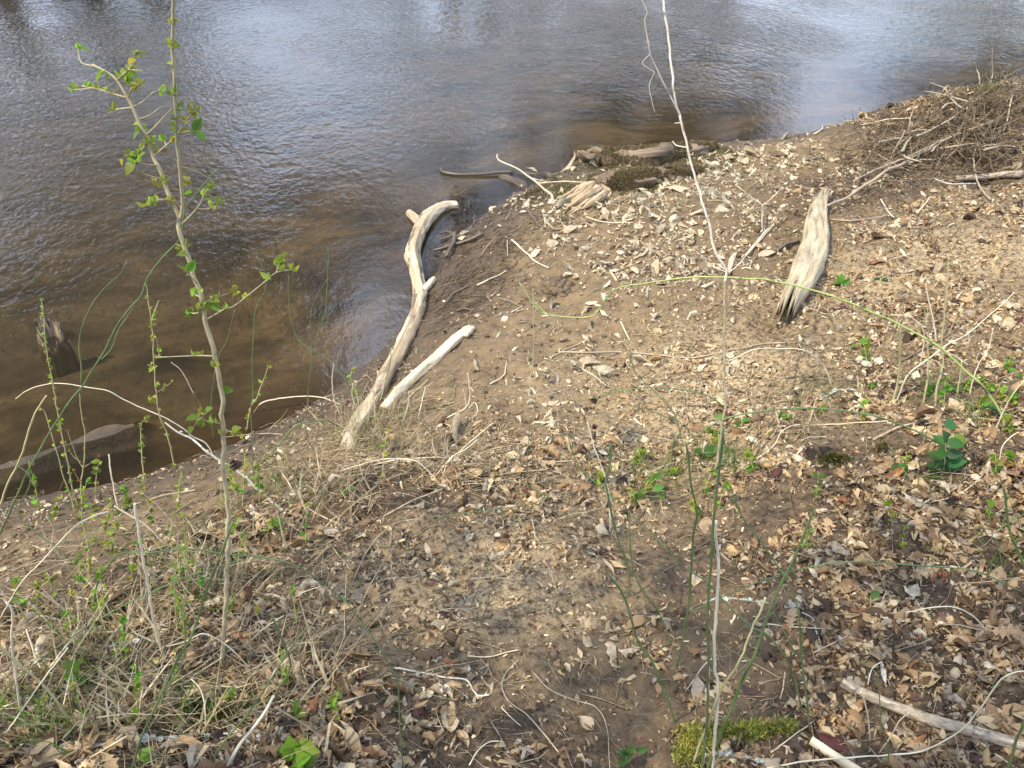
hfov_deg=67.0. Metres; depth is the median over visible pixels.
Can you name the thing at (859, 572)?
fallen leaf
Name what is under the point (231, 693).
green sprig
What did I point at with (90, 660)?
fallen leaf
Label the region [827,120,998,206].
brush stick
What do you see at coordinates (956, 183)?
brush stick
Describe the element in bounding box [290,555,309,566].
fallen leaf
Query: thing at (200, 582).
green sprig
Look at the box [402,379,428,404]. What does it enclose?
dry twigs
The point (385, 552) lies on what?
fallen leaf
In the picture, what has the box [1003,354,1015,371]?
green sprig
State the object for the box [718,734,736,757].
fallen leaf
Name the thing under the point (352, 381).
leafy weed
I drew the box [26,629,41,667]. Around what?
dead stalk
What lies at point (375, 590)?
fallen leaf
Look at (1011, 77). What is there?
dry weeds
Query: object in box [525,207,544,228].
fallen twig
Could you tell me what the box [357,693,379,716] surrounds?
fallen leaf
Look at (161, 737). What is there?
lichened stick
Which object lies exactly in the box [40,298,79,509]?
leafy weed
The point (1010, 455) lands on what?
green sprig
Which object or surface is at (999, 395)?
green sprig
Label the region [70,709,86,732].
fallen leaf
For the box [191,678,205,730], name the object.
dead stalk
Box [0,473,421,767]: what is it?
grass tangle
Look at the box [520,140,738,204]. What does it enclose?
moss
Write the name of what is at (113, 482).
dead stalk
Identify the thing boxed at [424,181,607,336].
root tangle
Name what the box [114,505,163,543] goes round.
dead stalk
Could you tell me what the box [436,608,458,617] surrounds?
fallen leaf
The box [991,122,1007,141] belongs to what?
brush stick
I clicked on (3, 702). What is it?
leafy weed
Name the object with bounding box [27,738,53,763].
fallen leaf
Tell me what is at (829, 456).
moss cushion
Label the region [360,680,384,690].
fallen leaf
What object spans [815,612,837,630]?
fallen leaf
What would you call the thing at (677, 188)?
fallen leaf
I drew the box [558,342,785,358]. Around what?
fallen twig
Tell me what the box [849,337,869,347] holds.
leafy weed
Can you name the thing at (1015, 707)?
fallen leaf
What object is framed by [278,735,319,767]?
leafy weed
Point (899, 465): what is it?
leafy weed
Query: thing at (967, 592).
fallen leaf
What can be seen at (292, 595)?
green sprig
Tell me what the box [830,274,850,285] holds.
leafy weed
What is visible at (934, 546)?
grass tuft
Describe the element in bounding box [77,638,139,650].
lichened stick
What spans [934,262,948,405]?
dead stalk
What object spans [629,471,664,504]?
leafy weed
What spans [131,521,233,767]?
green brier
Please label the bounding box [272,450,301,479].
grass tuft
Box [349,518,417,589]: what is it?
dead stalk
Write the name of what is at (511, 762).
fallen leaf
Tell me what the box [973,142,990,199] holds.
brush stick
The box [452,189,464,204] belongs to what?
wet branch
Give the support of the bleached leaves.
on the ground at (312, 160)
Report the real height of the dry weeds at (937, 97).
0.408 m
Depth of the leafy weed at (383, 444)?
4.11 m
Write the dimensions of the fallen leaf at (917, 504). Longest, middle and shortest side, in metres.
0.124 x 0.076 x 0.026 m
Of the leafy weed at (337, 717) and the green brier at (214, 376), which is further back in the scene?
the green brier at (214, 376)
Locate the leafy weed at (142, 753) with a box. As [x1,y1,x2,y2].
[137,747,154,764]
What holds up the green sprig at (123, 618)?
on the ground at (312, 160)
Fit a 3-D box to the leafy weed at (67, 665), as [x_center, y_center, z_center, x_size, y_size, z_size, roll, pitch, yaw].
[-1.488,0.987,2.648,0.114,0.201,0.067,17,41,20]
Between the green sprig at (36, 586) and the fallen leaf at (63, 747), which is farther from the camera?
the green sprig at (36, 586)
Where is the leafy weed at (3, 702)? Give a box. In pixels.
[0,694,13,722]
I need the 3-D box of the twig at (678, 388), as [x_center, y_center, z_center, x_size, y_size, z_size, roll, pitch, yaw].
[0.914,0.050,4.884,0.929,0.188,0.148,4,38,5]
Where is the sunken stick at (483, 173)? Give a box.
[440,167,512,175]
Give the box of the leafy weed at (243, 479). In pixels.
[239,451,248,505]
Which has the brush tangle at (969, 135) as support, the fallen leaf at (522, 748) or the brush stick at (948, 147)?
the brush stick at (948, 147)
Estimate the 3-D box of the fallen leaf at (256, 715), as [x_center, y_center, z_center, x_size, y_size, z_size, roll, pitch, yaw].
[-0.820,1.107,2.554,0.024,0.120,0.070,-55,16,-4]
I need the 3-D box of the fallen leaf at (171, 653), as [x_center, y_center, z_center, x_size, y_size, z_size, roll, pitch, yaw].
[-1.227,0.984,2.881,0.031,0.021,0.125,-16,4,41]
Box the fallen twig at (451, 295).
[445,284,470,302]
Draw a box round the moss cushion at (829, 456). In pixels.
[814,440,890,469]
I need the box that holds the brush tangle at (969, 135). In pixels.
[813,63,1023,199]
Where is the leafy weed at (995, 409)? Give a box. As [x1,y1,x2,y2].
[987,404,1010,415]
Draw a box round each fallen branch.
[496,154,553,203]
[808,736,860,767]
[839,678,1023,750]
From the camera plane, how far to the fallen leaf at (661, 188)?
8.07 m
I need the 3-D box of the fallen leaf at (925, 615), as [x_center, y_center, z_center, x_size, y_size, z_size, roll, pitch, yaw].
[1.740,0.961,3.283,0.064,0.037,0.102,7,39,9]
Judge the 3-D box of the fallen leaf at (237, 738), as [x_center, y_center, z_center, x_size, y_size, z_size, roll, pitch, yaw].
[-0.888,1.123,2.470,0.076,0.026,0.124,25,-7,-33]
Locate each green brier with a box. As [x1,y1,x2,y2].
[0,169,217,534]
[0,558,245,694]
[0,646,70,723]
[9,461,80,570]
[92,548,357,610]
[103,633,228,649]
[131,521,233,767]
[157,612,185,714]
[211,310,234,441]
[212,624,308,762]
[249,256,265,482]
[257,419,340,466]
[270,613,291,702]
[288,276,357,405]
[307,247,328,411]
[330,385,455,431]
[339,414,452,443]
[340,408,438,428]
[341,595,451,767]
[376,285,390,399]
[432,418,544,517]
[519,276,1005,426]
[527,288,533,393]
[568,436,671,645]
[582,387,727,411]
[605,443,629,597]
[607,573,674,722]
[628,352,679,437]
[629,512,680,564]
[671,432,681,462]
[675,442,698,666]
[684,567,802,708]
[691,407,969,463]
[692,560,1020,611]
[701,429,723,767]
[705,506,816,767]
[713,469,809,730]
[773,612,796,654]
[861,660,888,763]
[1002,484,1023,575]
[1006,720,1023,767]
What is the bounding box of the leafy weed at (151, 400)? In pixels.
[144,283,175,467]
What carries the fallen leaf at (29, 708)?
on the ground at (312, 160)
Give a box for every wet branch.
[433,232,483,250]
[439,231,456,257]
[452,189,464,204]
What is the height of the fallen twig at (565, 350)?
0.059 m
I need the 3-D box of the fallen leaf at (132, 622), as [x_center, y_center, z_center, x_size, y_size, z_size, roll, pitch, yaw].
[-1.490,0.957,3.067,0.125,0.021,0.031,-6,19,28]
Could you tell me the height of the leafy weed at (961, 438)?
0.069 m
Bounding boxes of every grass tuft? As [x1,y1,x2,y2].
[0,632,44,699]
[78,696,116,728]
[129,726,182,767]
[142,650,198,708]
[187,685,237,735]
[212,488,239,512]
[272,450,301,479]
[305,397,373,446]
[378,393,415,420]
[718,437,787,480]
[924,537,956,559]
[954,79,1008,95]
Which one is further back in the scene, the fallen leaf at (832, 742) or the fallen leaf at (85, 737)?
the fallen leaf at (832, 742)
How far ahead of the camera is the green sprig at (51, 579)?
3.44 m
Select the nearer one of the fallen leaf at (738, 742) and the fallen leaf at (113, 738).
the fallen leaf at (113, 738)
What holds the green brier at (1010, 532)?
on the ground at (312, 160)
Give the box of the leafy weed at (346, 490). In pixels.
[340,487,354,494]
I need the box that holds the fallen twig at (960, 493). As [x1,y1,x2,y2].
[920,469,986,509]
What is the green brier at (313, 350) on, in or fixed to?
on the ground at (312, 160)
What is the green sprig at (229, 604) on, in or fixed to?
on the ground at (312, 160)
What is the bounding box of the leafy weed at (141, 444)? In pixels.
[138,415,149,491]
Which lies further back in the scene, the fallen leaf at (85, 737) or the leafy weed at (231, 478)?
the leafy weed at (231, 478)
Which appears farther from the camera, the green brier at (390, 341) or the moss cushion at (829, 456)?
the green brier at (390, 341)
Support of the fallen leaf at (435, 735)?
on the ground at (312, 160)
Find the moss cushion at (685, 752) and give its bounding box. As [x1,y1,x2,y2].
[669,712,801,767]
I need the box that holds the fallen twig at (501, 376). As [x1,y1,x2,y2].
[490,361,506,384]
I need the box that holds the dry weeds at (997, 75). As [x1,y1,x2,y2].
[975,62,1016,89]
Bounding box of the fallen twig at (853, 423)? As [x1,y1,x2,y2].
[810,420,886,425]
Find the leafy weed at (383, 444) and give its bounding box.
[379,428,390,477]
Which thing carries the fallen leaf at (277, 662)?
on the ground at (312, 160)
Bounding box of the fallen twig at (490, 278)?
[477,270,506,285]
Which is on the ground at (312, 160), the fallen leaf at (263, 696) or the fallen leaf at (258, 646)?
the fallen leaf at (258, 646)
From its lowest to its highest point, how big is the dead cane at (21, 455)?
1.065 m
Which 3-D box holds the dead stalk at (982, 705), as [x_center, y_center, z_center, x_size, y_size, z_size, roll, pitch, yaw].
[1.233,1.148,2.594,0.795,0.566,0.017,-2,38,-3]
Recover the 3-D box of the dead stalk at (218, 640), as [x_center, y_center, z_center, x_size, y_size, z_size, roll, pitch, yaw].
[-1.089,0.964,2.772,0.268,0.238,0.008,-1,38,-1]
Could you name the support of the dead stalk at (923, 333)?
on the ground at (312, 160)
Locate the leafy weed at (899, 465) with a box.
[891,463,916,474]
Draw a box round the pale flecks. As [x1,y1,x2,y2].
[40,80,1023,601]
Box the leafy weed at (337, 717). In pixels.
[327,708,339,719]
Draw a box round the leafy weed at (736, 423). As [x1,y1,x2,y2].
[715,413,751,426]
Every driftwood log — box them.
[339,201,457,451]
[380,324,474,411]
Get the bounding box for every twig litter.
[0,78,1023,767]
[511,163,704,252]
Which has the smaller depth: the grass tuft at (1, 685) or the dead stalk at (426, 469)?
the grass tuft at (1, 685)
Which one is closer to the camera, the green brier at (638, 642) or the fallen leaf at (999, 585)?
the green brier at (638, 642)
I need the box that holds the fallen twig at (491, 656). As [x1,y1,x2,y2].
[468,649,518,657]
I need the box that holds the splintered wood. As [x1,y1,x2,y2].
[553,180,610,214]
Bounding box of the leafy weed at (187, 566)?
[179,512,191,632]
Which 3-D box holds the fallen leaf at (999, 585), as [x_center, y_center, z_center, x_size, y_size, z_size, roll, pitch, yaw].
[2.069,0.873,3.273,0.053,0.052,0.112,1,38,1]
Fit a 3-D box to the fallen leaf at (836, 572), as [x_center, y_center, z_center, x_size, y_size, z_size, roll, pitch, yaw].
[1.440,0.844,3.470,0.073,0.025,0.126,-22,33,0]
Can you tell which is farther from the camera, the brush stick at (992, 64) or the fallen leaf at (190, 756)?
the brush stick at (992, 64)
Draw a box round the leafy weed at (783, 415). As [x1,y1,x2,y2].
[778,412,794,419]
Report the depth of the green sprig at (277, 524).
3.64 m
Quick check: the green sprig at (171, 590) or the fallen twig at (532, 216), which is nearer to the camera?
the green sprig at (171, 590)
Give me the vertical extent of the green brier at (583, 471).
1.027 m
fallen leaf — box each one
[1,741,28,764]
[4,724,29,737]
[16,611,39,629]
[22,737,43,759]
[24,721,39,740]
[26,673,49,692]
[27,703,51,710]
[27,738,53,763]
[36,731,58,754]
[44,723,66,734]
[47,728,73,734]
[48,638,56,658]
[58,683,68,694]
[58,741,71,757]
[70,650,92,664]
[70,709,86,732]
[71,724,98,754]
[75,658,95,669]
[75,733,106,754]
[78,734,107,740]
[82,649,106,672]
[86,738,126,760]
[100,752,118,767]
[102,734,116,754]
[108,587,128,601]
[112,683,132,697]
[117,726,138,748]
[126,584,151,595]
[128,621,146,627]
[137,658,162,676]
[155,737,189,753]
[164,715,184,725]
[167,638,196,658]
[179,735,202,749]
[186,741,208,767]
[200,594,224,607]
[202,639,214,656]
[218,552,237,565]
[221,652,248,670]
[221,718,233,729]
[221,736,238,761]
[224,728,241,741]
[224,730,242,738]
[226,620,238,627]
[226,727,257,744]
[227,604,242,613]
[227,675,241,692]
[230,749,240,767]
[233,548,245,560]
[233,731,256,754]
[243,698,261,710]
[248,643,269,652]
[248,684,278,692]
[248,708,263,720]
[252,688,275,698]
[254,666,275,684]
[254,674,260,688]
[270,743,282,756]
[272,595,288,604]
[273,599,291,605]
[273,713,294,732]
[276,659,294,668]
[285,536,309,552]
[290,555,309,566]
[294,732,305,740]
[299,704,310,719]
[301,531,312,550]
[304,695,318,715]
[308,714,318,724]
[311,647,324,663]
[313,660,329,670]
[317,705,324,727]
[317,723,339,741]
[324,527,339,537]
[330,745,353,762]
[336,673,349,696]
[337,701,353,713]
[339,720,353,729]
[341,728,364,754]
[343,644,370,658]
[344,740,360,749]
[349,587,363,602]
[354,519,374,526]
[354,746,377,754]
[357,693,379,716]
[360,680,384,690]
[362,582,380,601]
[373,545,391,561]
[390,679,413,694]
[411,700,427,710]
[414,647,445,660]
[418,677,446,696]
[424,627,446,642]
[428,732,444,743]
[434,682,451,696]
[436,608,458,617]
[441,705,455,728]
[442,710,458,731]
[456,730,468,746]
[494,741,505,746]
[497,759,520,765]
[519,745,535,753]
[577,616,601,627]
[579,716,593,729]
[586,301,596,304]
[602,557,614,576]
[626,615,644,629]
[657,182,671,192]
[664,185,688,192]
[669,214,676,222]
[681,638,702,655]
[687,693,704,706]
[689,208,707,215]
[691,676,706,700]
[711,679,733,694]
[717,739,733,764]
[718,204,726,211]
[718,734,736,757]
[728,549,741,558]
[734,731,743,750]
[741,684,771,695]
[750,469,761,479]
[757,757,780,767]
[759,250,774,255]
[783,607,797,630]
[784,598,803,613]
[787,695,816,707]
[795,616,821,627]
[795,701,816,720]
[801,678,826,690]
[806,621,820,641]
[813,598,829,613]
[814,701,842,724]
[814,731,845,750]
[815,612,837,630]
[822,517,835,535]
[825,575,837,585]
[828,565,841,581]
[828,636,847,649]
[833,627,842,647]
[834,586,857,592]
[838,709,865,735]
[844,558,863,576]
[844,634,859,648]
[844,694,859,712]
[846,715,871,722]
[847,505,862,517]
[851,566,870,577]
[851,572,858,580]
[851,620,874,639]
[855,639,879,654]
[855,699,870,712]
[857,633,873,656]
[861,607,887,618]
[861,612,885,636]
[863,532,890,544]
[864,501,877,512]
[867,545,878,560]
[872,567,900,577]
[874,484,890,500]
[880,616,897,630]
[880,660,885,682]
[888,723,902,737]
[893,751,919,767]
[894,607,920,624]
[894,727,916,736]
[901,742,928,753]
[902,492,930,502]
[902,721,916,738]
[903,606,921,627]
[911,502,923,506]
[911,567,937,577]
[913,512,924,532]
[913,600,930,620]
[914,722,932,740]
[916,672,943,687]
[917,568,939,575]
[918,745,935,767]
[919,528,940,542]
[921,709,952,717]
[923,506,942,513]
[924,748,944,761]
[926,734,943,757]
[931,568,947,583]
[935,506,952,523]
[939,550,966,559]
[940,729,945,738]
[942,505,964,516]
[943,682,951,702]
[944,738,955,756]
[945,702,962,713]
[951,735,967,747]
[954,634,976,642]
[955,582,971,600]
[958,733,989,746]
[961,514,985,523]
[964,747,982,766]
[975,715,998,728]
[977,670,1001,684]
[983,698,1007,703]
[984,744,1003,749]
[985,702,1006,729]
[988,700,1003,705]
[989,623,1023,640]
[990,566,1006,582]
[994,577,1008,599]
[995,697,1013,717]
[1000,467,1006,482]
[1000,719,1013,735]
[1001,539,1021,547]
[1002,703,1023,731]
[1002,723,1020,735]
[1006,471,1023,477]
[1015,517,1023,529]
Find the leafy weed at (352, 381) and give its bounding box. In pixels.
[347,367,360,405]
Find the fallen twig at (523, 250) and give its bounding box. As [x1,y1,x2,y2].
[511,239,548,267]
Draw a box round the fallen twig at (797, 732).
[771,705,832,752]
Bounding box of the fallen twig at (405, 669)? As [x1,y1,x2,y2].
[395,667,488,696]
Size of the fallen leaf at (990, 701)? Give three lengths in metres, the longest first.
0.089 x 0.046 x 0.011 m
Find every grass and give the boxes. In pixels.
[0,275,1021,764]
[0,353,1023,767]
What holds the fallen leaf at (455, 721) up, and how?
on the fallen leaf at (446, 708)
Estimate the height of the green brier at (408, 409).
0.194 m
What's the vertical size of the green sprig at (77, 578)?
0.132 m
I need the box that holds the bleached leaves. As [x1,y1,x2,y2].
[491,137,839,400]
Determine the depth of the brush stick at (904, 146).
8.37 m
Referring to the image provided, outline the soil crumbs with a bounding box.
[0,76,1023,767]
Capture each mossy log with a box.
[573,139,718,166]
[586,164,704,190]
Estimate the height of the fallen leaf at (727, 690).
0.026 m
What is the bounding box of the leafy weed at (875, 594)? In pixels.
[869,590,879,607]
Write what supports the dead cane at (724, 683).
on the ground at (312, 160)
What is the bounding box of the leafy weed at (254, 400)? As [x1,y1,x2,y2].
[244,364,271,431]
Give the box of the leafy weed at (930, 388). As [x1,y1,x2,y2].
[922,382,938,394]
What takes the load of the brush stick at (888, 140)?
on the brush tangle at (969, 135)
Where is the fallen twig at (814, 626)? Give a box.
[801,612,820,643]
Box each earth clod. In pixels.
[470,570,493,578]
[536,274,575,297]
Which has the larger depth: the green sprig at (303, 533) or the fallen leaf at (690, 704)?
the green sprig at (303, 533)
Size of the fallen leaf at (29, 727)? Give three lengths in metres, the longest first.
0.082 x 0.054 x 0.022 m
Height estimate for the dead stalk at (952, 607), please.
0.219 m
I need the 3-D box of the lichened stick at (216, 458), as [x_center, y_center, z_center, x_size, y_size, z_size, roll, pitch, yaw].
[-1.832,0.447,4.867,0.122,0.924,2.241,-27,46,-30]
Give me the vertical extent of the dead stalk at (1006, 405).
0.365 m
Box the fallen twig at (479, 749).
[469,741,501,765]
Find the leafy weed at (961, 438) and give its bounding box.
[950,434,967,446]
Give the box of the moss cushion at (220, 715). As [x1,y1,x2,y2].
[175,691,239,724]
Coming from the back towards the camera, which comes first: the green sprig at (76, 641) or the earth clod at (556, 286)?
the earth clod at (556, 286)
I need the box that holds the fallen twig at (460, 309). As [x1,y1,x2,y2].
[456,308,473,311]
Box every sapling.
[67,0,298,667]
[641,0,772,468]
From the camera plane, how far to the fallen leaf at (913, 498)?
3.72 m
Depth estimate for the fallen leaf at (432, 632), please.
3.13 m
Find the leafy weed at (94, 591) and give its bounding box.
[91,589,108,633]
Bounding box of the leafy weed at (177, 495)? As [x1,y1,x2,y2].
[172,470,182,508]
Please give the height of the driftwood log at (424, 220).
0.652 m
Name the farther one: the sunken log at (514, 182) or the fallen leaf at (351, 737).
the sunken log at (514, 182)
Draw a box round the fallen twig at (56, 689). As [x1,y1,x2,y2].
[4,669,147,707]
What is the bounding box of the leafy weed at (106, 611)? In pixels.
[95,605,117,618]
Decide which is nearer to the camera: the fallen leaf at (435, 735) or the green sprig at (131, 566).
the fallen leaf at (435, 735)
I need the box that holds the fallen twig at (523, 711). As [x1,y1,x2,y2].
[501,660,558,751]
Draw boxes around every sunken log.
[498,174,529,189]
[511,169,569,177]
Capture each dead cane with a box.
[0,395,46,506]
[15,383,212,454]
[587,422,610,532]
[691,597,765,765]
[711,520,719,767]
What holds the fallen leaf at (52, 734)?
on the ground at (312, 160)
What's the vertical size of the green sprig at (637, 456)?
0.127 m
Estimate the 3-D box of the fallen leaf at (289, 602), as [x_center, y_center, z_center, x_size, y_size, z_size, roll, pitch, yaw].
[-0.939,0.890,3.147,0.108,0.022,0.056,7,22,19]
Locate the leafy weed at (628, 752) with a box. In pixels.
[617,744,648,766]
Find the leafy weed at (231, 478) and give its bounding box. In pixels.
[219,463,234,508]
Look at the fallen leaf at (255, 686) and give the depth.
2.72 m
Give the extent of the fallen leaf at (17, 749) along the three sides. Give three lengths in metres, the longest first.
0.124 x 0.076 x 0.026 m
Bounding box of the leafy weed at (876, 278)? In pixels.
[873,277,888,281]
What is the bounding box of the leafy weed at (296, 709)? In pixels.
[285,700,305,717]
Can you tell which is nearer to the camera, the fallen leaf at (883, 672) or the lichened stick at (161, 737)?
the lichened stick at (161, 737)
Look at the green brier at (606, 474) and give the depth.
3.29 m
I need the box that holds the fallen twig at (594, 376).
[582,368,607,386]
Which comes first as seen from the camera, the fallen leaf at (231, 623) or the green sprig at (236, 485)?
the fallen leaf at (231, 623)
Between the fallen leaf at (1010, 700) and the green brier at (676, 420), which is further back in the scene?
the green brier at (676, 420)
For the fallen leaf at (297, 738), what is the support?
on the ground at (312, 160)
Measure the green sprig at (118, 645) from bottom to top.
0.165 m
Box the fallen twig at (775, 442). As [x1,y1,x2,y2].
[744,424,799,468]
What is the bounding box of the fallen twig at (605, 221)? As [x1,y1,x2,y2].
[571,208,644,222]
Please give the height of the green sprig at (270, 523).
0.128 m
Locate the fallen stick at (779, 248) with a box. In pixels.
[774,239,799,252]
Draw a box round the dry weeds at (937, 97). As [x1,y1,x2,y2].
[916,80,970,112]
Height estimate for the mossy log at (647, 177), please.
0.347 m
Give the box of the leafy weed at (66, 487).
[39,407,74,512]
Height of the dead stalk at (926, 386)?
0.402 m
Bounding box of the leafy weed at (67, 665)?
[61,654,88,685]
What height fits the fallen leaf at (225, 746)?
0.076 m
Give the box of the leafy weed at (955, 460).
[925,418,967,470]
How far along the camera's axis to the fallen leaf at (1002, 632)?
3.11 m
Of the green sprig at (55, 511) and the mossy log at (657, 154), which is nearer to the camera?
the green sprig at (55, 511)
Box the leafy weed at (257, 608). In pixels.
[255,605,261,616]
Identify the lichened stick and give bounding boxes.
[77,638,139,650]
[92,722,292,747]
[164,422,283,511]
[698,749,766,762]
[703,595,768,603]
[820,387,856,398]
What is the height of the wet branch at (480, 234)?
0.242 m
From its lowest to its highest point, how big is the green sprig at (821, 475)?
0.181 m
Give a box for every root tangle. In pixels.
[257,371,573,517]
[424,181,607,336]
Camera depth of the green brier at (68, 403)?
3.33 m
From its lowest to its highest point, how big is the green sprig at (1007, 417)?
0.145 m
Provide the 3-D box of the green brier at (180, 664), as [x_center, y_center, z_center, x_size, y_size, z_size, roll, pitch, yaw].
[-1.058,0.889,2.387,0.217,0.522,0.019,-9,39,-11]
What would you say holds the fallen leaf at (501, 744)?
on the ground at (312, 160)
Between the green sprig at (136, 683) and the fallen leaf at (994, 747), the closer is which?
the green sprig at (136, 683)
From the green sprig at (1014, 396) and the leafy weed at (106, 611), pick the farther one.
the green sprig at (1014, 396)
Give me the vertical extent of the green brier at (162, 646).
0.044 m
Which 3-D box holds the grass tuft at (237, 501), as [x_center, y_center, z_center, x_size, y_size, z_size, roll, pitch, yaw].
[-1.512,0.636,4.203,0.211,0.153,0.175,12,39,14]
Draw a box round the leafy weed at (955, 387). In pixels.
[947,384,960,392]
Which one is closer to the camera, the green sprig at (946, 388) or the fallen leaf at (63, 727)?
the fallen leaf at (63, 727)
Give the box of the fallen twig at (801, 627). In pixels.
[768,623,849,630]
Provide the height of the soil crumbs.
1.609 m
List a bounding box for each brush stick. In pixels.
[739,187,782,229]
[744,224,773,255]
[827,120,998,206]
[831,215,887,221]
[854,147,933,180]
[862,118,908,124]
[878,138,902,142]
[889,130,904,160]
[900,135,915,152]
[902,154,921,162]
[905,159,936,165]
[907,108,913,132]
[914,140,934,161]
[916,116,954,136]
[917,197,935,213]
[923,91,968,102]
[930,82,962,108]
[931,136,951,151]
[933,177,976,184]
[939,143,979,149]
[951,94,982,115]
[955,170,1023,180]
[968,58,980,84]
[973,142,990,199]
[983,146,1000,151]
[984,144,1015,147]
[990,49,992,82]
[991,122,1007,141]
[1003,94,1013,131]
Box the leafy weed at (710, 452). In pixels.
[694,445,733,457]
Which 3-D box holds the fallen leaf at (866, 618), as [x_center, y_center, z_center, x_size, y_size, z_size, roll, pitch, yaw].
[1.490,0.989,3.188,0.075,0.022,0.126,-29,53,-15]
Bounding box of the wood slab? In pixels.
[776,187,829,322]
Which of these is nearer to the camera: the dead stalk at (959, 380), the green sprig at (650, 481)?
the green sprig at (650, 481)
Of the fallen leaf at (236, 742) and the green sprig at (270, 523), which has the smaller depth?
the fallen leaf at (236, 742)
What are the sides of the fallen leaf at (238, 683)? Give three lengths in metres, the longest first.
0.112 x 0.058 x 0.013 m
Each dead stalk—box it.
[0,511,108,617]
[5,601,21,714]
[6,647,67,733]
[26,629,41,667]
[46,516,53,556]
[108,454,119,508]
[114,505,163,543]
[133,503,165,662]
[167,633,247,665]
[171,362,201,405]
[184,566,243,605]
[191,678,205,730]
[226,695,274,765]
[251,616,282,640]
[254,396,339,411]
[331,364,342,420]
[341,458,431,475]
[347,513,424,629]
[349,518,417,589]
[352,384,360,420]
[374,423,492,465]
[436,440,476,474]
[447,373,470,417]
[685,658,711,691]
[729,348,831,384]
[767,671,1023,767]
[860,691,870,741]
[867,661,881,684]
[879,712,908,753]
[891,314,924,362]
[892,325,901,399]
[896,292,1014,399]
[906,606,986,631]
[922,342,928,402]
[925,284,937,343]
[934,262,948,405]
[956,360,961,395]
[969,328,992,393]
[996,381,1023,428]
[999,432,1018,458]
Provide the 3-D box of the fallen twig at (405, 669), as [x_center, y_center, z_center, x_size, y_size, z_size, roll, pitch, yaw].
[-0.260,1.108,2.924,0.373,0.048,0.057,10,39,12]
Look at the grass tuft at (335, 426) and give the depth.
4.80 m
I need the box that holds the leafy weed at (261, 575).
[257,566,263,578]
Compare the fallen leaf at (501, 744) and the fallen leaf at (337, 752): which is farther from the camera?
the fallen leaf at (501, 744)
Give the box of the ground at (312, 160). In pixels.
[0,0,1023,767]
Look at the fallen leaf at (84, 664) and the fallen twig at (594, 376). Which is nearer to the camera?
the fallen leaf at (84, 664)
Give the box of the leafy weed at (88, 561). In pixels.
[81,521,92,581]
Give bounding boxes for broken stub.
[577,150,595,160]
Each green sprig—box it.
[11,576,27,616]
[28,461,40,510]
[30,581,42,611]
[34,694,47,709]
[44,572,58,596]
[48,494,62,521]
[62,588,75,637]
[69,681,87,725]
[72,573,87,591]
[72,628,83,662]
[73,551,84,574]
[76,477,93,520]
[85,504,98,543]
[88,596,103,612]
[91,459,101,510]
[94,566,107,610]
[100,498,111,546]
[106,509,119,554]
[110,632,127,656]
[119,485,132,510]
[119,615,128,662]
[126,701,139,724]
[127,539,143,582]
[130,663,142,706]
[139,484,154,522]
[168,577,185,611]
[169,649,178,689]
[177,544,186,573]
[178,605,191,636]
[191,561,206,599]
[223,686,235,702]
[228,481,241,496]
[228,593,236,612]
[230,513,241,532]
[234,530,247,561]
[249,464,265,494]
[262,518,275,534]
[275,514,285,541]
[278,650,291,684]
[290,585,299,624]
[299,502,310,544]
[327,687,341,711]
[595,470,602,484]
[626,487,638,503]
[632,448,646,463]
[642,473,654,489]
[644,473,656,492]
[667,466,681,474]
[689,499,701,518]
[702,468,716,493]
[706,426,716,444]
[712,426,724,445]
[717,481,731,510]
[743,447,757,471]
[801,527,814,546]
[812,471,824,495]
[813,404,826,415]
[860,340,870,360]
[860,398,868,421]
[884,499,897,525]
[899,526,909,548]
[901,449,911,464]
[937,374,953,402]
[962,373,976,391]
[976,396,992,408]
[978,375,996,392]
[986,500,995,517]
[989,453,1003,476]
[994,384,1007,402]
[1000,409,1015,433]
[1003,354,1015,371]
[1005,449,1015,465]
[1008,389,1017,404]
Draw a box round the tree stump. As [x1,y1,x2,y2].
[36,316,79,379]
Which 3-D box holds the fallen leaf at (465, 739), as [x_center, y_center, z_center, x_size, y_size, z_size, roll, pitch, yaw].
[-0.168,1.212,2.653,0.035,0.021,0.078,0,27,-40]
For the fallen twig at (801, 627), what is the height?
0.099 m
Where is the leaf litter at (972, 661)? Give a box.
[0,75,1023,767]
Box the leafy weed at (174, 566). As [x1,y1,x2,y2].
[167,512,178,632]
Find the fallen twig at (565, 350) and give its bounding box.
[551,342,582,357]
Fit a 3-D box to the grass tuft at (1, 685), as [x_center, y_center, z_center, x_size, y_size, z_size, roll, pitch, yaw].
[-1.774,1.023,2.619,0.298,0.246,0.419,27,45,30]
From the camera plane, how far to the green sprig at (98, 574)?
3.14 m
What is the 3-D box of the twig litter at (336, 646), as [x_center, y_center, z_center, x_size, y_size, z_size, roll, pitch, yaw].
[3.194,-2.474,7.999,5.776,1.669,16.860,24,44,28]
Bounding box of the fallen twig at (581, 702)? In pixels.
[531,670,609,767]
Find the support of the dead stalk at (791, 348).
on the ground at (312, 160)
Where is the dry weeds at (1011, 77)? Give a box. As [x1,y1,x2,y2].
[1000,60,1023,88]
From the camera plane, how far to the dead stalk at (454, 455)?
4.19 m
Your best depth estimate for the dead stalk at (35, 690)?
2.27 m
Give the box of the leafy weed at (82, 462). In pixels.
[66,389,99,510]
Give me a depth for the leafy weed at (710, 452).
4.48 m

